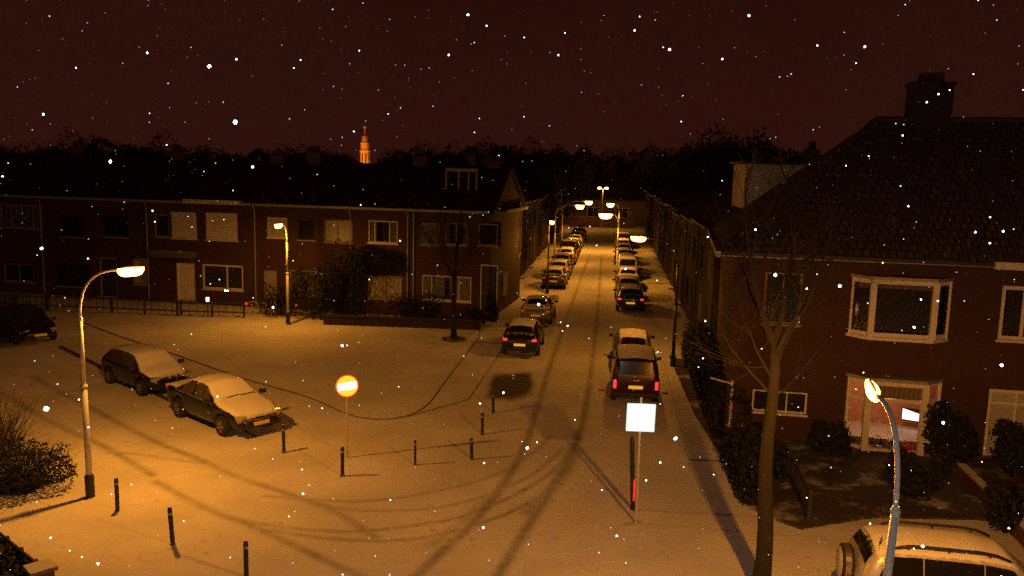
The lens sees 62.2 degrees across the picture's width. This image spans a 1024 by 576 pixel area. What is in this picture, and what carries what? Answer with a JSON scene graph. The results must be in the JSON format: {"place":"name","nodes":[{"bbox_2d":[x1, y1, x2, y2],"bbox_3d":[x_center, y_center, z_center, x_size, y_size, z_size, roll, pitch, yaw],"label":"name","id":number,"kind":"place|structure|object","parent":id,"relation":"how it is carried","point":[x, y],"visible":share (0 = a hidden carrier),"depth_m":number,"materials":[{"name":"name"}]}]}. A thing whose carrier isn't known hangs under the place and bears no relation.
{"place":"outdoors","nodes":[
{"label":"outdoors","id":0,"kind":"place"},
{"bbox_2d":[23,558,57,575],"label":"brick pier","id":1,"kind":"structure","parent":0,"point":[47,567],"depth_m":16.38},
{"bbox_2d":[0,141,88,294],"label":"terraced house","id":2,"kind":"structure","parent":0,"point":[26,181],"depth_m":53.29,"materials":[{"name":"brick"}]},
{"bbox_2d":[3,263,34,283],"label":"window","id":3,"kind":"structure","parent":2,"relation":"in","point":[23,273],"depth_m":53.83,"materials":[{"name":"glass"}]},
{"bbox_2d":[0,204,44,229],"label":"window","id":4,"kind":"structure","parent":2,"relation":"in","point":[12,216],"depth_m":52.94,"materials":[{"name":"glass"}]},
{"bbox_2d":[37,146,188,299],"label":"terraced house","id":5,"kind":"structure","parent":0,"point":[112,227],"depth_m":52.25,"materials":[{"name":"brick"}]},
{"bbox_2d":[59,214,84,238],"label":"window","id":6,"kind":"structure","parent":5,"relation":"in","point":[73,224],"depth_m":52.63,"materials":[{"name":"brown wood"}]},
{"bbox_2d":[55,263,90,288],"bbox_3d":[-27.203,-0.824,52.840,2.578,1.605,0.580,3,8,11],"label":"window","id":7,"kind":"structure","parent":5,"relation":"in","point":[71,275],"depth_m":53.07,"materials":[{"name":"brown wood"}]},
{"bbox_2d":[99,257,117,296],"bbox_3d":[-24.793,-0.684,52.212,1.167,2.410,0.120,3,8,11],"label":"door","id":8,"kind":"structure","parent":5,"relation":"in","point":[108,280],"depth_m":52.21,"materials":[{"name":"brown wood"}]},
{"bbox_2d":[102,214,128,238],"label":"window","id":9,"kind":"structure","parent":5,"relation":"in","point":[116,225],"depth_m":52.03,"materials":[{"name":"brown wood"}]},
{"bbox_2d":[132,258,149,286],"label":"window","id":10,"kind":"structure","parent":5,"relation":"in","point":[142,279],"depth_m":51.78,"materials":[{"name":"glass"}]},
{"bbox_2d":[144,150,290,306],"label":"terraced house","id":11,"kind":"structure","parent":0,"point":[184,255],"depth_m":50.77,"materials":[{"name":"brick"}]},
{"bbox_2d":[154,214,169,237],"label":"window","id":12,"kind":"structure","parent":11,"relation":"in","point":[163,220],"depth_m":51.43,"materials":[{"name":"glass"}]},
{"bbox_2d":[170,212,197,239],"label":"window","id":13,"kind":"structure","parent":11,"relation":"in","point":[182,229],"depth_m":50.63,"materials":[{"name":"beige fabric"}]},
{"bbox_2d":[176,263,195,300],"bbox_3d":[-19.630,-0.370,51.194,1.227,2.291,0.120,3,8,11],"label":"door","id":14,"kind":"structure","parent":11,"relation":"in","point":[185,271],"depth_m":51.19,"materials":[{"name":"white paint"}]},
{"bbox_2d":[205,212,238,241],"bbox_3d":[-17.177,-3.611,50.187,2.174,1.680,0.160,3,8,11],"label":"window","id":15,"kind":"structure","parent":11,"relation":"in","point":[219,229],"depth_m":50.15,"materials":[{"name":"beige fabric"}]},
{"bbox_2d":[202,264,243,291],"bbox_3d":[-17.240,-0.618,50.656,2.768,1.564,0.255,3,8,11],"label":"window","id":16,"kind":"structure","parent":11,"relation":"in","point":[231,278],"depth_m":50.73,"materials":[{"name":"black glass"}]},
{"bbox_2d":[85,302,478,419],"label":"plaza pavement","id":17,"kind":"structure","parent":0,"point":[377,361],"depth_m":39.05,"materials":[{"name":"white snow"}]},
{"bbox_2d":[46,294,178,315],"bbox_3d":[-22.166,0.947,46.987,7.679,0.880,0.090,2,8,6],"label":"garden fence","id":18,"kind":"object","parent":17,"relation":"on","point":[111,308],"visible":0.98,"depth_m":46.95,"materials":[{"name":"black metal"}]},
{"bbox_2d":[179,300,244,316],"bbox_3d":[-16.482,1.135,46.619,3.579,0.880,0.090,1,8,0],"label":"garden fence","id":19,"kind":"object","parent":17,"relation":"on","point":[196,302],"visible":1,"depth_m":46.59,"materials":[{"name":"black metal"}]},
{"bbox_2d":[260,282,298,316],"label":"garden shrub","id":20,"kind":"object","parent":17,"relation":"on","point":[271,301],"visible":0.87,"depth_m":47.32,"materials":[{"name":"green plant"}]},
{"bbox_2d":[274,223,289,323],"bbox_3d":[-11.948,-0.693,44.070,0.250,5.393,1.400,3,8,11],"label":"street lamp","id":21,"kind":"object","parent":17,"relation":"on","point":[278,225],"visible":1,"depth_m":44.64,"materials":[{"name":"metal"}]},
{"bbox_2d":[289,257,341,319],"bbox_3d":[-10.904,0.153,46.749,3.140,3.675,1.918,1,8,0],"label":"garden shrub","id":22,"kind":"object","parent":17,"relation":"on","point":[322,288],"visible":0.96,"depth_m":46.60,"materials":[{"name":"green plant"}]},
{"bbox_2d":[325,238,369,314],"bbox_3d":[-9.268,-0.345,47.679,2.803,5.022,1.924,1,8,0],"label":"garden shrub","id":23,"kind":"object","parent":17,"relation":"on","point":[351,271],"visible":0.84,"depth_m":47.75,"materials":[{"name":"green plant"}]},
{"bbox_2d":[384,290,446,317],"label":"garden shrub","id":24,"kind":"object","parent":17,"relation":"on","point":[408,306],"visible":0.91,"depth_m":46.97,"materials":[{"name":"green plant"}]},
{"bbox_2d":[442,336,465,340],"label":"tree pit ground","id":25,"kind":"structure","parent":17,"relation":"in","point":[447,338],"depth_m":41.96,"materials":[{"name":"soil"}]},
{"bbox_2d":[414,196,499,338],"bbox_3d":[-3.288,-1.070,42.179,4.360,7.065,4.309,-4,10,-35],"label":"bare tree","id":26,"kind":"object","parent":25,"relation":"on","point":[453,333],"visible":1,"depth_m":41.64,"materials":[{"name":"brown plant"}]},
{"bbox_2d":[253,146,379,312],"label":"terraced house","id":27,"kind":"structure","parent":0,"point":[306,205],"depth_m":49.60,"materials":[{"name":"brown brick"}]},
{"bbox_2d":[266,217,287,238],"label":"window","id":28,"kind":"structure","parent":27,"relation":"in","point":[280,233],"depth_m":49.59,"materials":[{"name":"beige fabric"}]},
{"bbox_2d":[297,219,315,241],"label":"window","id":29,"kind":"structure","parent":27,"relation":"in","point":[306,228],"depth_m":49.59,"materials":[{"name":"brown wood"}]},
{"bbox_2d":[323,219,353,243],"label":"window","id":30,"kind":"structure","parent":27,"relation":"in","point":[341,228],"depth_m":48.86,"materials":[{"name":"paint"}]},
{"bbox_2d":[323,314,481,329],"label":"garden wall","id":31,"kind":"structure","parent":0,"point":[393,321],"depth_m":44.98,"materials":[{"name":"brick"}]},
{"bbox_2d":[408,230,571,416],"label":"pavement","id":32,"kind":"structure","parent":0,"point":[462,382],"depth_m":40.20,"materials":[{"name":"white snow"}]},
{"bbox_2d":[455,150,530,278],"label":"street house","id":33,"kind":"structure","parent":0,"point":[470,159],"depth_m":66.47,"materials":[{"name":"brown brick"}]},
{"bbox_2d":[0,224,1023,575],"bbox_3d":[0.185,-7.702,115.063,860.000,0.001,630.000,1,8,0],"label":"ground","id":34,"kind":"structure","parent":0,"point":[452,508],"depth_m":23.18,"materials":[{"name":"white snow"}]},
{"bbox_2d":[0,537,31,575],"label":"hedge","id":35,"kind":"object","parent":34,"relation":"on","point":[12,560],"visible":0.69,"depth_m":17.12,"materials":[{"name":"green plant"}]},
{"bbox_2d":[0,287,44,344],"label":"garden shrub","id":36,"kind":"object","parent":34,"relation":"on","point":[10,315],"visible":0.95,"depth_m":38.16,"materials":[{"name":"green plant"}]},
{"bbox_2d":[0,378,50,456],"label":"bare shrub","id":37,"kind":"object","parent":34,"relation":"on","point":[8,429],"visible":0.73,"depth_m":24.54,"materials":[{"name":"brown plant"}]},
{"bbox_2d":[1,304,56,343],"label":"parked car","id":38,"kind":"object","parent":34,"relation":"on","point":[46,327],"visible":0.67,"depth_m":39.27,"materials":[{"name":"paint"}]},
{"bbox_2d":[0,428,77,498],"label":"bare shrub","id":39,"kind":"object","parent":34,"relation":"on","point":[16,478],"visible":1,"depth_m":21.77,"materials":[{"name":"brown plant"}]},
{"bbox_2d":[27,126,119,156],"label":"skyline tree","id":40,"kind":"object","parent":34,"relation":"on","point":[55,150],"visible":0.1,"depth_m":90.09,"materials":[{"name":"black plant"}]},
{"bbox_2d":[77,266,143,497],"bbox_3d":[-10.231,2.389,21.878,0.250,5.876,1.780,8,10,37],"label":"street lamp","id":41,"kind":"object","parent":34,"relation":"on","point":[128,271],"visible":1,"depth_m":21.39,"materials":[{"name":"metal"}]},
{"bbox_2d":[81,134,154,157],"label":"skyline tree","id":42,"kind":"object","parent":34,"relation":"on","point":[123,153],"visible":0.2,"depth_m":86.10,"materials":[{"name":"black plant"}]},
{"bbox_2d":[101,343,188,395],"bbox_3d":[-13.967,2.989,32.294,4.085,1.505,2.100,8,11,39],"label":"parked car","id":43,"kind":"object","parent":34,"relation":"on","point":[142,368],"visible":0.94,"depth_m":31.55,"materials":[{"name":"paint"}]},
{"bbox_2d":[108,129,194,158],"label":"skyline tree","id":44,"kind":"object","parent":34,"relation":"on","point":[160,151],"visible":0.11,"depth_m":95.23,"materials":[{"name":"black plant"}]},
{"bbox_2d":[166,373,280,436],"bbox_3d":[-9.603,3.688,28.163,4.731,1.492,2.205,9,11,41],"label":"parked car","id":45,"kind":"object","parent":34,"relation":"on","point":[251,407],"visible":1,"depth_m":27.33,"materials":[{"name":"paint"}]},
{"bbox_2d":[336,375,358,457],"bbox_3d":[-4.830,3.780,24.837,0.659,2.542,0.095,-1,8,-17],"label":"no entry sign","id":46,"kind":"object","parent":34,"relation":"on","point":[345,384],"visible":1,"depth_m":24.69,"materials":[{"name":"metal"}]},
{"bbox_2d":[350,151,433,315],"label":"terraced house","id":47,"kind":"structure","parent":34,"relation":"on","point":[382,213],"depth_m":48.66,"materials":[{"name":"brown brick"}]},
{"bbox_2d":[351,244,409,313],"bbox_3d":[-7.584,-0.473,48.384,3.604,4.133,0.558,3,8,11],"label":"tree","id":48,"kind":"object","parent":47,"relation":"attached to","point":[367,258],"visible":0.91,"depth_m":48.17,"materials":[{"name":"green plant"}]},
{"bbox_2d":[367,220,397,244],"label":"window","id":49,"kind":"structure","parent":47,"relation":"in","point":[379,232],"depth_m":48.43,"materials":[{"name":"black glass"}]},
{"bbox_2d":[367,275,401,300],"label":"window","id":50,"kind":"structure","parent":47,"relation":"in","point":[384,288],"depth_m":48.77,"materials":[{"name":"paint"}]},
{"bbox_2d":[378,139,453,164],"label":"skyline tree","id":51,"kind":"object","parent":34,"relation":"on","point":[409,155],"visible":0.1,"depth_m":90.75,"materials":[{"name":"black plant"}]},
{"bbox_2d":[408,155,527,321],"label":"terraced house","id":52,"kind":"structure","parent":34,"relation":"on","point":[494,186],"depth_m":48.02,"materials":[{"name":"brick"}]},
{"bbox_2d":[419,223,438,246],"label":"window","id":53,"kind":"structure","parent":52,"relation":"in","point":[426,226],"depth_m":47.81,"materials":[{"name":"paint"}]},
{"bbox_2d":[422,275,471,303],"bbox_3d":[-3.662,-0.008,48.118,3.102,1.614,0.580,3,8,11],"label":"window","id":54,"kind":"structure","parent":52,"relation":"in","point":[441,286],"depth_m":48.09,"materials":[{"name":"white paint"}]},
{"bbox_2d":[445,223,467,246],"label":"window","id":55,"kind":"structure","parent":52,"relation":"in","point":[463,242],"depth_m":47.63,"materials":[{"name":"glass"}]},
{"bbox_2d":[480,264,497,309],"bbox_3d":[-1.279,-0.007,47.475,1.008,2.617,0.120,3,8,11],"label":"door","id":56,"kind":"structure","parent":52,"relation":"in","point":[488,273],"depth_m":47.42,"materials":[{"name":"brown wood"}]},
{"bbox_2d":[478,222,501,246],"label":"window","id":57,"kind":"structure","parent":52,"relation":"in","point":[496,225],"depth_m":47.43,"materials":[{"name":"glass"}]},
{"bbox_2d":[481,154,538,273],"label":"street house","id":58,"kind":"structure","parent":34,"relation":"on","point":[528,227],"depth_m":71.77,"materials":[{"name":"brick"}]},
{"bbox_2d":[466,140,565,232],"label":"skyline tree","id":59,"kind":"object","parent":34,"relation":"on","point":[522,166],"visible":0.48,"depth_m":85.79,"materials":[{"name":"brown plant"}]},
{"bbox_2d":[493,153,544,263],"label":"street house","id":60,"kind":"structure","parent":34,"relation":"on","point":[535,228],"depth_m":78.67,"materials":[{"name":"brown brick"}]},
{"bbox_2d":[502,318,547,355],"bbox_3d":[0.582,2.174,40.464,2.100,1.505,4.085,2,8,6],"label":"parked car","id":61,"kind":"object","parent":34,"relation":"on","point":[524,334],"visible":1,"depth_m":38.70,"materials":[{"name":"paint"}]},
{"bbox_2d":[503,157,547,255],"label":"street house","id":62,"kind":"structure","parent":34,"relation":"on","point":[541,233],"depth_m":85.09,"materials":[{"name":"brick"}]},
{"bbox_2d":[520,295,557,324],"bbox_3d":[1.528,1.103,48.389,2.120,1.435,4.445,2,8,6],"label":"parked car","id":63,"kind":"object","parent":34,"relation":"on","point":[543,311],"visible":0.98,"depth_m":46.67,"materials":[{"name":"paint"}]},
{"bbox_2d":[542,266,569,288],"bbox_3d":[3.180,-0.889,62.395,2.100,1.505,4.085,2,8,6],"label":"parked car","id":64,"kind":"object","parent":34,"relation":"on","point":[558,276],"visible":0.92,"depth_m":60.60,"materials":[{"name":"paint"}]},
{"bbox_2d":[514,140,598,243],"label":"skyline tree","id":65,"kind":"object","parent":34,"relation":"on","point":[575,171],"visible":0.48,"depth_m":94.26,"materials":[{"name":"brown plant"}]},
{"bbox_2d":[544,143,597,224],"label":"skyline tree","id":66,"kind":"object","parent":34,"relation":"on","point":[588,180],"visible":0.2,"depth_m":128.10,"materials":[{"name":"black plant"}]},
{"bbox_2d":[588,147,632,175],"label":"skyline tree","id":67,"kind":"object","parent":34,"relation":"on","point":[607,165],"visible":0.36,"depth_m":147.06,"materials":[{"name":"black plant"}]},
{"bbox_2d":[613,284,646,311],"bbox_3d":[7.423,0.505,53.332,2.100,1.505,4.085,2,8,6],"label":"parked car","id":68,"kind":"object","parent":34,"relation":"on","point":[633,294],"visible":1,"depth_m":51.53,"materials":[{"name":"paint"}]},
{"bbox_2d":[609,328,654,358],"bbox_3d":[5.438,2.584,38.405,2.100,1.505,4.085,2,8,6],"label":"parked car","id":69,"kind":"object","parent":34,"relation":"on","point":[624,336],"visible":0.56,"depth_m":37.10,"materials":[{"name":"paint"}]},
{"bbox_2d":[630,436,634,509],"bbox_3d":[3.064,4.732,21.562,0.218,1.963,0.131,1,8,0],"label":"reflector post","id":70,"kind":"object","parent":34,"relation":"on","point":[632,482],"visible":0.99,"depth_m":21.52,"materials":[{"name":"black paint"}]},
{"bbox_2d":[607,344,660,401],"bbox_3d":[4.779,3.158,33.094,2.160,1.836,4.235,2,8,6],"label":"parked van","id":71,"kind":"object","parent":34,"relation":"on","point":[631,361],"visible":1,"depth_m":31.12,"materials":[{"name":"paint"}]},
{"bbox_2d":[609,140,671,175],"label":"skyline tree","id":72,"kind":"object","parent":34,"relation":"on","point":[638,162],"visible":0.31,"depth_m":144.91,"materials":[{"name":"black plant"}]},
{"bbox_2d":[626,397,655,523],"bbox_3d":[3.076,4.228,20.619,0.700,3.221,0.129,1,8,0],"label":"lit square sign","id":73,"kind":"object","parent":34,"relation":"on","point":[640,417],"visible":1,"depth_m":20.41,"materials":[{"name":"metal"}]},
{"bbox_2d":[631,236,678,366],"bbox_3d":[6.250,0.597,37.657,2.342,5.754,0.250,6,9,28],"label":"street lamp","id":74,"kind":"object","parent":34,"relation":"on","point":[642,239],"visible":1,"depth_m":37.28,"materials":[{"name":"grey metal"}]},
{"bbox_2d":[635,141,693,224],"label":"skyline tree","id":75,"kind":"object","parent":34,"relation":"on","point":[656,167],"visible":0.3,"depth_m":98.59,"materials":[{"name":"black plant"}]},
{"bbox_2d":[653,172,698,258],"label":"street house","id":76,"kind":"structure","parent":34,"relation":"on","point":[663,193],"depth_m":85.43,"materials":[{"name":"brown brick"}]},
{"bbox_2d":[656,165,717,267],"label":"street house","id":77,"kind":"structure","parent":34,"relation":"on","point":[660,247],"depth_m":79.13,"materials":[{"name":"brick"}]},
{"bbox_2d":[661,167,725,277],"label":"street house","id":78,"kind":"structure","parent":34,"relation":"on","point":[666,246],"depth_m":71.15,"materials":[{"name":"brown brick"}]},
{"bbox_2d":[654,128,743,222],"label":"skyline tree","id":79,"kind":"object","parent":34,"relation":"on","point":[675,186],"visible":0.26,"depth_m":69.45,"materials":[{"name":"black plant"}]},
{"bbox_2d":[666,155,745,289],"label":"street house","id":80,"kind":"structure","parent":34,"relation":"on","point":[679,203],"depth_m":63.54,"materials":[{"name":"brick"}]},
{"bbox_2d":[672,149,764,305],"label":"street house","id":81,"kind":"structure","parent":34,"relation":"on","point":[681,230],"depth_m":55.94,"materials":[{"name":"brown brick"}]},
{"bbox_2d":[669,121,786,189],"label":"skyline tree","id":82,"kind":"object","parent":34,"relation":"on","point":[686,156],"visible":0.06,"depth_m":78.76,"materials":[{"name":"black plant"}]},
{"bbox_2d":[680,150,787,324],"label":"street house","id":83,"kind":"structure","parent":34,"relation":"on","point":[691,230],"depth_m":49.52,"materials":[{"name":"brick"}]},
{"bbox_2d":[679,122,803,202],"bbox_3d":[15.419,-5.256,57.915,8.426,12.240,9.232,-5,11,-40],"label":"skyline tree","id":84,"kind":"object","parent":34,"relation":"on","point":[710,170],"visible":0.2,"depth_m":56.71,"materials":[{"name":"brown plant"}]},
{"bbox_2d":[690,142,820,337],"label":"street house","id":85,"kind":"structure","parent":34,"relation":"on","point":[759,186],"depth_m":39.15,"materials":[{"name":"brown brick"}]},
{"bbox_2d":[708,135,819,183],"bbox_3d":[17.954,-5.017,60.096,10.043,11.269,9.783,-5,11,-40],"label":"skyline tree","id":86,"kind":"object","parent":34,"relation":"on","point":[798,157],"visible":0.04,"depth_m":58.11,"materials":[{"name":"black plant"}]},
{"bbox_2d":[644,122,916,575],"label":"bare tree","id":87,"kind":"object","parent":34,"relation":"on","point":[764,549],"visible":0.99,"depth_m":17.19,"materials":[{"name":"brown plant"}]},
{"bbox_2d":[708,72,1023,455],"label":"corner house","id":88,"kind":"structure","parent":34,"relation":"on","point":[931,158],"depth_m":26.91,"materials":[{"name":"brown brick"}]},
{"bbox_2d":[751,389,807,416],"bbox_3d":[8.701,3.657,27.670,1.907,0.916,0.580,3,8,11],"label":"window","id":89,"kind":"structure","parent":88,"relation":"in","point":[789,404],"depth_m":27.82,"materials":[{"name":"white paint"}]},
{"bbox_2d":[761,272,802,326],"bbox_3d":[8.658,0.302,27.217,1.345,1.843,0.580,3,8,11],"label":"window","id":90,"kind":"structure","parent":88,"relation":"in","point":[791,312],"depth_m":27.45,"materials":[{"name":"paint"}]},
{"bbox_2d":[844,373,943,455],"bbox_3d":[11.925,3.977,26.534,2.861,2.394,0.583,3,8,11],"label":"bay window","id":91,"kind":"structure","parent":88,"relation":"in","point":[899,388],"depth_m":26.27,"materials":[{"name":"white paint"}]},
{"bbox_2d":[846,273,953,343],"bbox_3d":[12.025,0.593,26.360,2.991,2.173,1.180,3,8,11],"label":"bay window","id":92,"kind":"structure","parent":88,"relation":"in","point":[888,314],"depth_m":26.67,"materials":[{"name":"white paint"}]},
{"bbox_2d":[983,389,1023,455],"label":"window","id":93,"kind":"structure","parent":88,"relation":"in","point":[1008,405],"depth_m":26.22,"materials":[{"name":"white paint"}]},
{"bbox_2d":[995,286,1023,343],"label":"window","id":94,"kind":"structure","parent":88,"relation":"in","point":[1011,320],"depth_m":26.08,"materials":[{"name":"white paint"}]},
{"bbox_2d":[865,379,900,575],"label":"street lamp","id":95,"kind":"object","parent":34,"relation":"on","point":[872,389],"visible":1,"depth_m":10.29,"materials":[{"name":"grey metal"}]},
{"bbox_2d":[836,521,1023,575],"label":"parked car","id":96,"kind":"object","parent":34,"relation":"on","point":[862,552],"visible":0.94,"depth_m":15.94,"materials":[{"name":"paint"}]},
{"bbox_2d":[956,463,1023,547],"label":"garden wall","id":97,"kind":"structure","parent":34,"relation":"on","point":[971,479],"depth_m":23.07,"materials":[{"name":"red brick"}]},
{"bbox_2d":[980,474,1023,533],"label":"garden shrub","id":98,"kind":"object","parent":34,"relation":"on","point":[1000,506],"visible":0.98,"depth_m":20.70,"materials":[{"name":"green plant"}]},
{"bbox_2d":[0,0,1023,575],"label":"falling snow","id":99,"kind":"structure","parent":0,"point":[46,408],"depth_m":2.07,"materials":[{"name":"white snow"}]},
{"bbox_2d":[0,0,1023,175],"label":"sky","id":100,"kind":"structure","parent":0,"point":[515,97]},
{"bbox_2d":[569,216,634,228],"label":"garden wall","id":101,"kind":"structure","parent":0,"point":[590,221],"depth_m":126.28,"materials":[{"name":"brown brick"}]},
{"bbox_2d":[558,175,665,226],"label":"end house","id":102,"kind":"structure","parent":0,"point":[626,194],"depth_m":130.85,"materials":[{"name":"white paint"}]},
{"bbox_2d":[630,232,722,461],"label":"pavement","id":103,"kind":"structure","parent":0,"point":[699,445],"depth_m":44.66,"materials":[{"name":"white snow"}]},
{"bbox_2d":[669,356,1023,529],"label":"garden ground","id":104,"kind":"structure","parent":0,"point":[856,488],"depth_m":23.48,"materials":[{"name":"white snow"}]},
{"bbox_2d":[680,320,752,434],"bbox_3d":[7.854,3.102,33.494,1.444,2.083,12.503,2,8,6],"label":"hedge","id":105,"kind":"object","parent":104,"relation":"on","point":[702,374],"visible":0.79,"depth_m":31.16,"materials":[{"name":"green plant"}]},
{"bbox_2d":[717,426,757,505],"bbox_3d":[6.444,4.922,23.650,0.856,1.189,3.967,2,8,4],"label":"hedge","id":106,"kind":"object","parent":104,"relation":"on","point":[748,474],"visible":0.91,"depth_m":23.23,"materials":[{"name":"green plant"}]},
{"bbox_2d":[739,421,799,479],"bbox_3d":[7.277,4.661,24.459,1.747,1.486,1.943,-1,9,-18],"label":"garden shrub","id":107,"kind":"object","parent":104,"relation":"on","point":[753,440],"visible":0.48,"depth_m":24.01,"materials":[{"name":"green plant"}]},
{"bbox_2d":[786,449,812,523],"bbox_3d":[7.559,5.193,22.374,0.090,0.930,3.133,3,8,9],"label":"garden fence","id":108,"kind":"object","parent":104,"relation":"on","point":[797,480],"visible":1,"depth_m":22.10,"materials":[{"name":"brown wood"}]},
{"bbox_2d":[807,419,855,457],"bbox_3d":[9.782,4.601,26.006,1.420,1.239,1.192,1,8,0],"label":"garden shrub","id":109,"kind":"object","parent":104,"relation":"on","point":[839,446],"visible":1,"depth_m":25.84,"materials":[{"name":"green plant"}]},
{"bbox_2d":[880,446,942,502],"bbox_3d":[10.711,5.037,22.824,1.417,1.381,1.450,-5,10,-39],"label":"garden shrub","id":110,"kind":"object","parent":104,"relation":"on","point":[908,476],"visible":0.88,"depth_m":22.65,"materials":[{"name":"green plant"}]},
{"bbox_2d":[920,399,977,465],"bbox_3d":[13.131,4.389,25.539,1.550,2.208,1.252,1,8,0],"label":"garden shrub","id":111,"kind":"object","parent":104,"relation":"on","point":[949,431],"visible":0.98,"depth_m":25.31,"materials":[{"name":"green plant"}]},
{"bbox_2d":[986,418,1023,477],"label":"garden shrub","id":112,"kind":"object","parent":104,"relation":"on","point":[1013,457],"visible":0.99,"depth_m":24.64,"materials":[{"name":"green plant"}]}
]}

